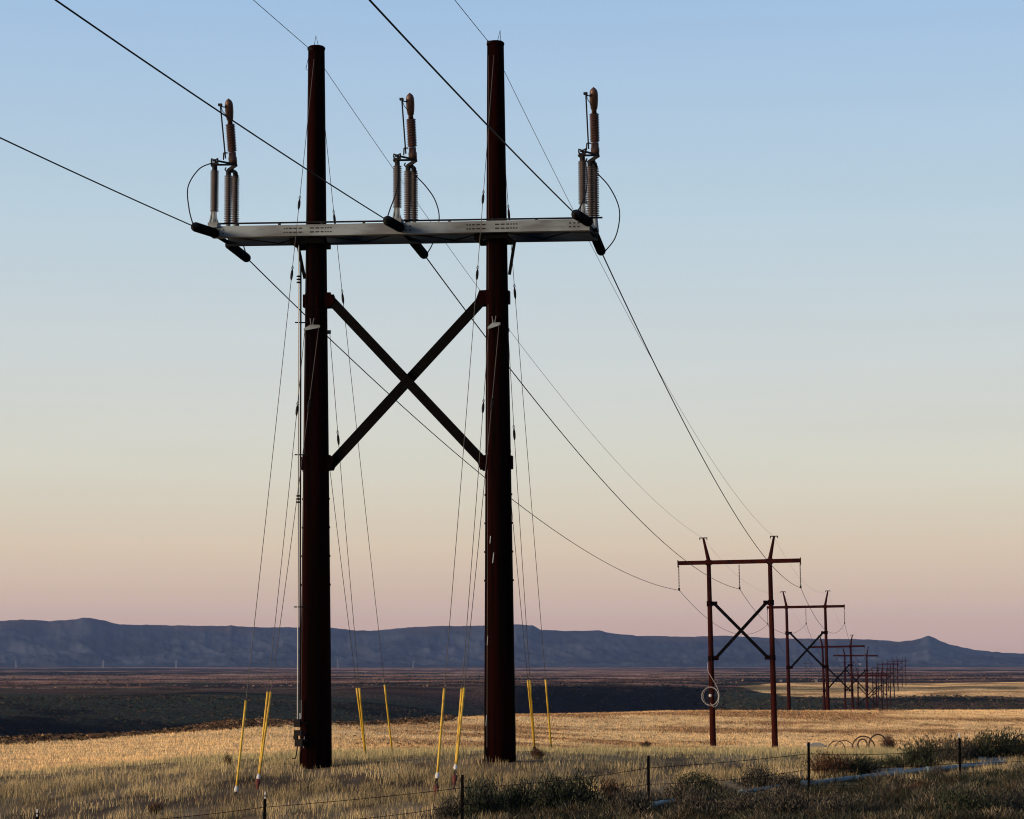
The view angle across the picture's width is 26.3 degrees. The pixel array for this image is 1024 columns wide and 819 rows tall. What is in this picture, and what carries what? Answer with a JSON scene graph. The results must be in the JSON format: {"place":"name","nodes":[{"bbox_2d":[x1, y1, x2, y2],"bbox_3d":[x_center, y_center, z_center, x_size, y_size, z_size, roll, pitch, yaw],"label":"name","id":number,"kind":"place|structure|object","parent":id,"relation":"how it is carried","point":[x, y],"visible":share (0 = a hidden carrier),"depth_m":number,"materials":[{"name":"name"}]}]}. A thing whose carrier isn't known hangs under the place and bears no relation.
{"place":"outdoors","nodes":[
{"label":"outdoors","id":0,"kind":"place"},
{"bbox_2d":[0,667,1023,818],"bbox_3d":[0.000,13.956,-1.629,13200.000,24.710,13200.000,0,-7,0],"label":"ground","id":1,"kind":"structure","parent":0,"point":[428,699],"depth_m":739.04,"materials":[{"name":"plant"}]},
{"bbox_2d":[147,801,164,813],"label":"sagebrush","id":2,"kind":"object","parent":1,"relation":"on","point":[154,808],"visible":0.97,"depth_m":47.38,"materials":[{"name":"brown plant"}]},
{"bbox_2d":[223,754,232,765],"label":"sagebrush","id":3,"kind":"object","parent":1,"relation":"on","point":[227,758],"visible":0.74,"depth_m":57.39,"materials":[{"name":"brown plant"}]},
{"bbox_2d":[212,32,602,768],"bbox_3d":[-2.690,-0.212,56.934,10.375,19.877,1.262,-2,-7,10],"label":"transmission structure","id":4,"kind":"object","parent":1,"relation":"on","point":[316,236],"visible":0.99,"depth_m":56.72,"materials":[{"name":"wood"}]},
{"bbox_2d":[191,222,218,237],"bbox_3d":[-7.986,-4.674,56.897,0.256,0.397,1.879,-1,-7,10],"label":"strain insulator","id":5,"kind":"object","parent":4,"relation":"attached to","point":[200,228],"visible":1,"depth_m":56.70,"materials":[{"name":"black"}]},
{"bbox_2d":[0,137,192,225],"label":"power conductor","id":6,"kind":"object","parent":5,"relation":"attached to","point":[92,180],"visible":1,"depth_m":49.01,"materials":[{"name":"black"}]},
{"bbox_2d":[208,98,239,238],"bbox_3d":[-7.626,-6.473,58.854,0.511,3.591,1.900,-2,-7,10],"label":"disconnect switch","id":7,"kind":"object","parent":4,"relation":"attached to","point":[231,184],"visible":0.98,"depth_m":58.77,"materials":[{"name":"metal"}]},
{"bbox_2d":[187,163,210,224],"bbox_3d":[-8.260,-5.628,57.101,0.431,2.071,1.874,-1,-7,6],"label":"jumper cable","id":8,"kind":"object","parent":7,"relation":"attached to","point":[188,187],"visible":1,"depth_m":57.11,"materials":[{"name":"black plastic"}]},
{"bbox_2d":[225,243,250,261],"bbox_3d":[-7.465,-4.309,59.852,0.256,0.335,1.833,-1,-7,10],"label":"strain insulator","id":9,"kind":"object","parent":4,"relation":"attached to","point":[241,253],"visible":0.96,"depth_m":59.74,"materials":[{"name":"black"}]},
{"bbox_2d":[250,261,675,589],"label":"power conductor","id":10,"kind":"object","parent":9,"relation":"attached to","point":[424,425],"visible":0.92,"depth_m":80.34,"materials":[{"name":"black"}]},
{"bbox_2d":[233,61,313,798],"bbox_3d":[-5.775,0.141,53.739,0.122,19.834,6.859,-1,-7,9],"label":"guy wire","id":11,"kind":"object","parent":4,"relation":"attached to","point":[245,702],"visible":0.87,"depth_m":52.38,"materials":[{"name":"grey"}]},
{"bbox_2d":[255,330,304,788],"bbox_3d":[-5.695,3.700,54.131,0.123,12.229,5.024,-1,-7,7],"label":"guy wire","id":12,"kind":"object","parent":4,"relation":"attached to","point":[257,782],"visible":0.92,"depth_m":52.94,"materials":[{"name":"grey"}]},
{"bbox_2d":[253,0,308,47],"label":"shield wire","id":13,"kind":"object","parent":4,"relation":"attached to","point":[280,23],"visible":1,"depth_m":55.79,"materials":[{"name":"black"}]},
{"bbox_2d":[259,327,318,773],"bbox_3d":[-5.502,3.284,54.313,0.073,11.503,4.680,-1,-7,11],"label":"guy wire","id":14,"kind":"object","parent":4,"relation":"attached to","point":[270,693],"visible":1,"depth_m":53.12,"materials":[{"name":"grey"}]},
{"bbox_2d":[330,472,364,752],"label":"guy wire","id":15,"kind":"object","parent":4,"relation":"attached to","point":[357,694],"visible":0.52,"depth_m":60.60,"materials":[{"name":"grey"}]},
{"bbox_2d":[330,338,365,752],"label":"guy wire","id":16,"kind":"object","parent":4,"relation":"attached to","point":[338,442],"visible":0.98,"depth_m":59.95,"materials":[{"name":"grey"}]},
{"bbox_2d":[326,139,392,749],"bbox_3d":[-4.352,0.511,61.627,0.094,18.581,8.235,-1,-7,12],"label":"guy wire","id":17,"kind":"object","parent":4,"relation":"attached to","point":[334,219],"visible":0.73,"depth_m":62.16,"materials":[{"name":"grey"}]},
{"bbox_2d":[383,216,404,231],"bbox_3d":[-3.038,-4.763,56.116,0.256,0.345,1.624,-1,-7,10],"label":"strain insulator","id":18,"kind":"object","parent":4,"relation":"attached to","point":[393,223],"visible":1,"depth_m":55.83,"materials":[{"name":"black"}]},
{"bbox_2d":[55,0,385,219],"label":"power conductor","id":19,"kind":"object","parent":18,"relation":"attached to","point":[105,34],"visible":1,"depth_m":40.97,"materials":[{"name":"black"}]},
{"bbox_2d":[392,93,417,222],"bbox_3d":[-2.739,-6.494,57.952,0.511,3.591,1.900,-2,-7,10],"label":"disconnect switch","id":20,"kind":"object","parent":4,"relation":"attached to","point":[410,189],"visible":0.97,"depth_m":57.88,"materials":[{"name":"black"}]},
{"bbox_2d":[387,166,398,216],"bbox_3d":[-3.026,-5.632,56.276,0.122,1.846,1.636,-1,-7,6],"label":"jumper cable","id":21,"kind":"object","parent":20,"relation":"attached to","point":[396,190],"visible":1,"depth_m":56.37,"materials":[{"name":"black plastic"}]},
{"bbox_2d":[416,176,439,251],"bbox_3d":[-2.228,-5.274,59.204,0.523,1.894,1.593,-1,-7,10],"label":"jumper cable","id":22,"kind":"object","parent":20,"relation":"attached to","point":[435,202],"visible":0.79,"depth_m":59.03,"materials":[{"name":"black"}]},
{"bbox_2d":[410,236,427,258],"bbox_3d":[-2.540,-4.390,59.024,0.256,0.400,1.987,-1,-7,10],"label":"strain insulator","id":23,"kind":"object","parent":4,"relation":"attached to","point":[421,251],"visible":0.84,"depth_m":59.11,"materials":[{"name":"black"}]},
{"bbox_2d":[426,258,737,588],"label":"power conductor","id":24,"kind":"object","parent":23,"relation":"attached to","point":[553,422],"visible":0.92,"depth_m":80.79,"materials":[{"name":"black"}]},
{"bbox_2d":[433,56,493,795],"bbox_3d":[-1.081,-0.109,52.499,0.122,19.353,7.638,-1,-7,10],"label":"guy wire","id":25,"kind":"object","parent":4,"relation":"attached to","point":[436,786],"visible":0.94,"depth_m":50.60,"materials":[{"name":"grey"}]},
{"bbox_2d":[452,328,488,787],"bbox_3d":[-0.965,3.519,52.988,0.122,11.946,5.590,-1,-7,8],"label":"guy wire","id":26,"kind":"object","parent":4,"relation":"attached to","point":[454,776],"visible":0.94,"depth_m":51.85,"materials":[{"name":"grey"}]},
{"bbox_2d":[455,0,487,40],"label":"shield wire","id":27,"kind":"object","parent":4,"relation":"attached to","point":[471,20],"visible":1,"depth_m":55.35,"materials":[{"name":"black"}]},
{"bbox_2d":[455,327,498,773],"bbox_3d":[-0.818,3.077,53.214,0.073,11.215,5.189,-1,-7,11],"label":"guy wire","id":28,"kind":"object","parent":4,"relation":"attached to","point":[464,688],"visible":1,"depth_m":52.07,"materials":[{"name":"grey"}]},
{"bbox_2d":[325,70,698,535],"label":"shield wire","id":29,"kind":"object","parent":4,"relation":"attached to","point":[478,288],"visible":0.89,"depth_m":77.60,"materials":[{"name":"grey metal"}]},
{"bbox_2d":[509,350,534,746],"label":"guy wire","id":30,"kind":"object","parent":4,"relation":"attached to","point":[514,437],"visible":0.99,"depth_m":58.99,"materials":[{"name":"grey"}]},
{"bbox_2d":[512,514,535,749],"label":"guy wire","id":31,"kind":"object","parent":4,"relation":"attached to","point":[525,657],"visible":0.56,"depth_m":59.83,"materials":[{"name":"grey"}]},
{"bbox_2d":[506,180,552,747],"bbox_3d":[0.368,0.318,60.514,0.094,18.243,7.725,-1,-7,11],"label":"guy wire","id":32,"kind":"object","parent":4,"relation":"attached to","point":[508,213],"visible":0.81,"depth_m":61.29,"materials":[{"name":"grey"}]},
{"bbox_2d":[571,209,592,226],"bbox_3d":[1.746,-4.810,54.852,0.256,0.469,2.405,-1,-7,10],"label":"strain insulator","id":33,"kind":"object","parent":4,"relation":"attached to","point":[582,218],"visible":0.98,"depth_m":54.44,"materials":[{"name":"black"}]},
{"bbox_2d":[369,0,574,213],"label":"power conductor","id":34,"kind":"object","parent":33,"relation":"attached to","point":[445,81],"visible":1,"depth_m":40.26,"materials":[{"name":"black"}]},
{"bbox_2d":[578,87,599,231],"bbox_3d":[2.065,-6.515,57.064,0.511,3.591,1.900,-2,-7,10],"label":"disconnect switch","id":35,"kind":"object","parent":4,"relation":"attached to","point":[591,195],"visible":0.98,"depth_m":56.98,"materials":[{"name":"metal"}]},
{"bbox_2d":[576,157,587,211],"bbox_3d":[1.796,-5.667,55.014,0.180,1.958,2.366,-1,-7,7],"label":"jumper cable","id":36,"kind":"object","parent":35,"relation":"attached to","point":[586,185],"visible":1,"depth_m":55.14,"materials":[{"name":"black"}]},
{"bbox_2d":[597,174,619,249],"bbox_3d":[2.599,-5.230,58.222,0.556,1.918,1.430,-1,-7,10],"label":"jumper cable","id":37,"kind":"object","parent":35,"relation":"attached to","point":[619,211],"visible":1,"depth_m":58.15,"materials":[{"name":"black"}]},
{"bbox_2d":[592,230,605,255],"bbox_3d":[2.263,-4.444,58.053,0.256,0.488,1.813,-1,-7,10],"label":"strain insulator","id":38,"kind":"object","parent":4,"relation":"attached to","point":[599,247],"visible":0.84,"depth_m":58.17,"materials":[{"name":"black"}]},
{"bbox_2d":[602,255,799,587],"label":"power conductor","id":39,"kind":"object","parent":38,"relation":"attached to","point":[676,407],"visible":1,"depth_m":75.71,"materials":[{"name":"black"}]},
{"bbox_2d":[504,71,771,534],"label":"shield wire","id":40,"kind":"object","parent":4,"relation":"attached to","point":[604,270],"visible":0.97,"depth_m":76.26,"materials":[{"name":"grey metal"}]},
{"bbox_2d":[430,790,466,818],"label":"sagebrush","id":41,"kind":"object","parent":1,"relation":"on","point":[444,812],"visible":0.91,"depth_m":43.62,"materials":[{"name":"green plant"}]},
{"bbox_2d":[452,772,518,818],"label":"sagebrush","id":42,"kind":"object","parent":1,"relation":"on","point":[480,794],"visible":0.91,"depth_m":43.58,"materials":[{"name":"green plant"}]},
{"bbox_2d":[0,708,1003,744],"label":"lip scrub","id":43,"kind":"object","parent":1,"relation":"on","point":[199,727],"visible":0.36,"depth_m":164.91,"materials":[{"name":"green plant"}]},
{"bbox_2d":[0,742,1023,818],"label":"grass","id":44,"kind":"structure","parent":1,"relation":"on","point":[387,754],"depth_m":53.51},
{"bbox_2d":[0,709,1023,771],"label":"stubble","id":45,"kind":"object","parent":1,"relation":"on","point":[178,739],"visible":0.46,"depth_m":168.40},
{"bbox_2d":[0,684,1023,735],"bbox_3d":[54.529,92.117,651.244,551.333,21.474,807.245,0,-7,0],"label":"sagebrush cover","id":46,"kind":"object","parent":1,"relation":"on","point":[1012,701],"visible":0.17,"depth_m":816.88,"materials":[{"name":"green plant"}]},
{"bbox_2d":[0,671,1023,688],"bbox_3d":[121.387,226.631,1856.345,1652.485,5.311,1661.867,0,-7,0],"label":"plain scrub","id":47,"kind":"object","parent":1,"relation":"on","point":[700,681],"visible":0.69,"depth_m":1538.04,"materials":[{"name":"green plant"}]},
{"bbox_2d":[490,779,536,813],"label":"sagebrush","id":48,"kind":"object","parent":1,"relation":"on","point":[514,797],"visible":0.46,"depth_m":44.25,"materials":[{"name":"green plant"}]},
{"bbox_2d":[35,733,1021,818],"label":"wire fence","id":49,"kind":"object","parent":1,"relation":"on","point":[463,787],"visible":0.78,"depth_m":43.36,"materials":[{"name":"metal"}]},
{"bbox_2d":[529,747,545,758],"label":"sagebrush","id":50,"kind":"object","parent":1,"relation":"on","point":[538,752],"visible":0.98,"depth_m":57.30,"materials":[{"name":"brown plant"}]},
{"bbox_2d":[510,767,584,810],"bbox_3d":[0.766,7.689,44.004,1.405,1.050,1.609,3,-7,-23],"label":"sagebrush","id":51,"kind":"object","parent":1,"relation":"on","point":[535,801],"visible":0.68,"depth_m":43.78,"materials":[{"name":"green plant"}]},
{"bbox_2d":[542,766,620,807],"bbox_3d":[1.374,7.654,43.990,1.758,1.060,1.486,3,-7,-24],"label":"sagebrush","id":52,"kind":"object","parent":1,"relation":"on","point":[583,798],"visible":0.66,"depth_m":43.75,"materials":[{"name":"green plant"}]},
{"bbox_2d":[594,775,629,797],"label":"sagebrush","id":53,"kind":"object","parent":1,"relation":"on","point":[607,783],"visible":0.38,"depth_m":45.63,"materials":[{"name":"green plant"}]},
{"bbox_2d":[592,779,660,814],"bbox_3d":[2.250,7.441,41.842,1.348,0.852,1.289,-2,-7,19],"label":"sagebrush","id":54,"kind":"object","parent":1,"relation":"on","point":[630,801],"visible":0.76,"depth_m":41.62,"materials":[{"name":"green plant"}]},
{"bbox_2d":[638,740,650,746],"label":"sagebrush","id":55,"kind":"object","parent":1,"relation":"on","point":[646,743],"visible":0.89,"depth_m":158.18,"materials":[{"name":"brown plant"}]},
{"bbox_2d":[652,798,674,806],"bbox_3d":[3.046,8.017,44.575,0.196,0.196,1.497,-3,-7,21],"label":"irrigation pipe","id":56,"kind":"object","parent":1,"relation":"on","point":[657,803],"visible":0.3,"depth_m":44.30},
{"bbox_2d":[335,709,1021,750],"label":"field weeds","id":57,"kind":"object","parent":1,"relation":"on","point":[601,741],"visible":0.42,"depth_m":188.52,"materials":[{"name":"brown plant"}]},
{"bbox_2d":[666,767,720,790],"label":"sagebrush","id":58,"kind":"object","parent":1,"relation":"on","point":[691,778],"visible":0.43,"depth_m":47.00,"materials":[{"name":"green plant"}]},
{"bbox_2d":[661,783,732,815],"bbox_3d":[3.453,7.249,40.340,1.339,0.754,1.382,-2,-7,20],"label":"sagebrush","id":59,"kind":"object","parent":1,"relation":"on","point":[694,803],"visible":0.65,"depth_m":40.34,"materials":[{"name":"green plant"}]},
{"bbox_2d":[443,763,1023,818],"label":"brush","id":60,"kind":"object","parent":1,"relation":"on","point":[892,792],"visible":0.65,"depth_m":41.52,"materials":[{"name":"green plant"}]},
{"bbox_2d":[677,536,801,747],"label":"frame tower","id":61,"kind":"structure","parent":1,"relation":"on","point":[708,562],"depth_m":164.80,"materials":[{"name":"wood"}]},
{"bbox_2d":[701,663,718,706],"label":"cable coil","id":62,"kind":"object","parent":61,"relation":"hanging from","point":[710,694],"visible":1,"depth_m":164.39,"materials":[{"name":"grey"}]},
{"bbox_2d":[680,591,765,634],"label":"power conductor","id":63,"kind":"object","parent":61,"relation":"hanging from","point":[715,624],"visible":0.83,"depth_m":195.96,"materials":[{"name":"black"}]},
{"bbox_2d":[704,784,777,816],"bbox_3d":[4.217,7.156,39.915,1.437,0.689,1.502,6,-9,-44],"label":"sagebrush","id":64,"kind":"object","parent":1,"relation":"on","point":[740,802],"visible":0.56,"depth_m":39.86,"materials":[{"name":"green plant"}]},
{"bbox_2d":[738,785,779,794],"bbox_3d":[5.299,8.136,46.678,0.196,0.225,1.512,-5,-9,39],"label":"irrigation pipe","id":65,"kind":"object","parent":1,"relation":"on","point":[755,789],"visible":0.3,"depth_m":46.45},
{"bbox_2d":[727,763,796,787],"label":"sagebrush","id":66,"kind":"object","parent":1,"relation":"on","point":[756,780],"visible":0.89,"depth_m":47.46,"materials":[{"name":"green plant"}]},
{"bbox_2d":[746,782,820,816],"bbox_3d":[4.818,6.956,38.778,1.328,0.757,1.287,5,-8,-37],"label":"sagebrush","id":67,"kind":"object","parent":1,"relation":"on","point":[792,803],"visible":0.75,"depth_m":38.76,"materials":[{"name":"green plant"}]},
{"bbox_2d":[769,781,809,794],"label":"sagebrush","id":68,"kind":"object","parent":1,"relation":"on","point":[791,785],"visible":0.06,"depth_m":45.13,"materials":[{"name":"green plant"}]},
{"bbox_2d":[767,590,844,709],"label":"frame tower","id":69,"kind":"structure","parent":1,"relation":"on","point":[825,606],"depth_m":262.44,"materials":[{"name":"wood"}]},
{"bbox_2d":[806,743,826,746],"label":"metal sheet","id":70,"kind":"object","parent":1,"relation":"on","point":[816,744],"visible":0.76,"depth_m":78.97,"materials":[{"name":"silver metal"}]},
{"bbox_2d":[795,749,857,776],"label":"sagebrush","id":71,"kind":"object","parent":1,"relation":"on","point":[838,765],"visible":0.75,"depth_m":50.75,"materials":[{"name":"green plant"}]},
{"bbox_2d":[808,635,864,709],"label":"frame tower","id":72,"kind":"structure","parent":1,"relation":"on","point":[851,689],"depth_m":362.62,"materials":[{"name":"wood"}]},
{"bbox_2d":[803,787,876,814],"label":"sagebrush","id":73,"kind":"object","parent":1,"relation":"on","point":[826,804],"visible":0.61,"depth_m":38.56,"materials":[{"name":"green plant"}]},
{"bbox_2d":[833,647,877,709],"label":"frame tower","id":74,"kind":"structure","parent":1,"relation":"on","point":[866,670],"depth_m":462.07,"materials":[{"name":"wood"}]},
{"bbox_2d":[841,792,882,804],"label":"sagebrush","id":75,"kind":"object","parent":1,"relation":"on","point":[863,798],"visible":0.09,"depth_m":40.73,"materials":[{"name":"green plant"}]},
{"bbox_2d":[857,739,867,750],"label":"steel hoop","id":76,"kind":"object","parent":1,"relation":"on","point":[865,741],"visible":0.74,"depth_m":84.44,"materials":[{"name":"black"}]},
{"bbox_2d":[800,767,926,787],"bbox_3d":[8.125,8.413,50.067,0.196,0.236,6.126,-5,-8,35],"label":"irrigation pipe","id":77,"kind":"object","parent":1,"relation":"on","point":[847,779],"visible":0.54,"depth_m":49.67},
{"bbox_2d":[852,736,874,748],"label":"steel hoop","id":78,"kind":"object","parent":1,"relation":"on","point":[859,737],"visible":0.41,"depth_m":83.74,"materials":[{"name":"black"}]},
{"bbox_2d":[834,753,897,774],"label":"sagebrush","id":79,"kind":"object","parent":1,"relation":"on","point":[863,764],"visible":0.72,"depth_m":51.20,"materials":[{"name":"green plant"}]},
{"bbox_2d":[849,668,885,708],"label":"frame tower","id":80,"kind":"structure","parent":1,"relation":"on","point":[858,688],"depth_m":558.41,"materials":[{"name":"wood"}]},
{"bbox_2d":[864,669,888,710],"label":"frame tower","id":81,"kind":"structure","parent":1,"relation":"on","point":[881,698],"depth_m":652.92,"materials":[{"name":"wood"}]},
{"bbox_2d":[868,734,886,746],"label":"steel hoop","id":82,"kind":"object","parent":1,"relation":"on","point":[875,735],"visible":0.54,"depth_m":83.05,"materials":[{"name":"black"}]},
{"bbox_2d":[868,668,892,708],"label":"frame tower","id":83,"kind":"structure","parent":1,"relation":"on","point":[872,673],"depth_m":746.78,"materials":[{"name":"wood"}]},
{"bbox_2d":[855,753,912,767],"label":"sagebrush","id":84,"kind":"object","parent":1,"relation":"on","point":[892,764],"visible":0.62,"depth_m":53.82,"materials":[{"name":"green plant"}]},
{"bbox_2d":[877,663,895,705],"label":"frame tower","id":85,"kind":"structure","parent":1,"relation":"on","point":[890,668],"depth_m":842.51,"materials":[{"name":"wood"}]},
{"bbox_2d":[871,768,902,773],"bbox_3d":[8.823,8.534,51.676,1.156,0.196,0.196,6,-9,-41],"label":"irrigation pipe","id":86,"kind":"object","parent":1,"relation":"on","point":[888,769],"visible":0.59,"depth_m":51.71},
{"bbox_2d":[878,660,898,696],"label":"frame tower","id":87,"kind":"structure","parent":1,"relation":"on","point":[882,664],"depth_m":939.33,"materials":[{"name":"wood"}]},
{"bbox_2d":[878,732,899,749],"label":"sagebrush","id":88,"kind":"object","parent":1,"relation":"on","point":[890,741],"visible":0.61,"depth_m":158.13,"materials":[{"name":"brown plant"}]},
{"bbox_2d":[883,659,902,690],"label":"frame tower","id":89,"kind":"structure","parent":1,"relation":"on","point":[894,672],"depth_m":1041.91,"materials":[{"name":"wood"}]},
{"bbox_2d":[888,658,905,686],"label":"frame tower","id":90,"kind":"structure","parent":1,"relation":"on","point":[898,670],"depth_m":1139.63,"materials":[{"name":"wood"}]},
{"bbox_2d":[896,657,909,685],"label":"frame tower","id":91,"kind":"structure","parent":1,"relation":"on","point":[903,671],"depth_m":1241.52,"materials":[{"name":"wood"}]},
{"bbox_2d":[899,778,937,790],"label":"sagebrush","id":92,"kind":"object","parent":1,"relation":"on","point":[920,783],"visible":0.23,"depth_m":45.15,"materials":[{"name":"green plant"}]},
{"bbox_2d":[897,732,952,768],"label":"sagebrush","id":93,"kind":"object","parent":1,"relation":"on","point":[923,757],"visible":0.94,"depth_m":53.72,"materials":[{"name":"green plant"}]},
{"bbox_2d":[920,765,950,778],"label":"sagebrush","id":94,"kind":"object","parent":1,"relation":"on","point":[936,769],"visible":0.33,"depth_m":48.83,"materials":[{"name":"green plant"}]},
{"bbox_2d":[919,732,983,764],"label":"sagebrush","id":95,"kind":"object","parent":1,"relation":"on","point":[965,755],"visible":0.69,"depth_m":56.83,"materials":[{"name":"green plant"}]},
{"bbox_2d":[925,760,1006,772],"bbox_3d":[11.303,8.867,54.349,0.196,0.206,4.267,-5,-8,37],"label":"irrigation pipe","id":96,"kind":"object","parent":1,"relation":"on","point":[963,766],"visible":0.59,"depth_m":54.29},
{"bbox_2d":[927,781,1014,814],"bbox_3d":[7.839,6.785,37.961,1.300,0.712,1.488,6,-9,-43],"label":"sagebrush","id":97,"kind":"object","parent":1,"relation":"on","point":[962,799],"visible":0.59,"depth_m":37.85,"materials":[{"name":"green plant"}]},
{"bbox_2d":[939,728,1014,760],"bbox_3d":[12.386,8.826,57.677,1.705,0.971,1.953,6,-9,-43],"label":"sagebrush","id":98,"kind":"object","parent":1,"relation":"on","point":[988,751],"visible":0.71,"depth_m":57.39,"materials":[{"name":"green plant"}]},
{"bbox_2d":[961,775,1009,791],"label":"sagebrush","id":99,"kind":"object","parent":1,"relation":"on","point":[978,780],"visible":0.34,"depth_m":44.66,"materials":[{"name":"green plant"}]},
{"bbox_2d":[971,784,1023,811],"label":"sagebrush","id":100,"kind":"object","parent":1,"relation":"on","point":[1016,801],"visible":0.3,"depth_m":38.67,"materials":[{"name":"green plant"}]},
{"bbox_2d":[978,756,1023,761],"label":"irrigation pipe","id":101,"kind":"object","parent":1,"relation":"on","point":[990,758],"visible":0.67,"depth_m":57.05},
{"bbox_2d":[982,726,1023,760],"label":"sagebrush","id":102,"kind":"object","parent":1,"relation":"on","point":[1019,749],"visible":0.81,"depth_m":57.54,"materials":[{"name":"green plant"}]},
{"bbox_2d":[990,768,1023,779],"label":"sagebrush","id":103,"kind":"object","parent":1,"relation":"on","point":[1017,771],"visible":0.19,"depth_m":47.20,"materials":[{"name":"green plant"}]},
{"bbox_2d":[0,618,1023,667],"bbox_3d":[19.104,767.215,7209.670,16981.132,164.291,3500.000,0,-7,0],"label":"hills","id":104,"kind":"structure","parent":0,"point":[86,642],"depth_m":6663.29,"materials":[{"name":"stone"}]},
{"bbox_2d":[0,0,1023,653],"label":"sky","id":105,"kind":"structure","parent":0,"point":[817,249],"materials":[{"name":"blue"}]}
]}

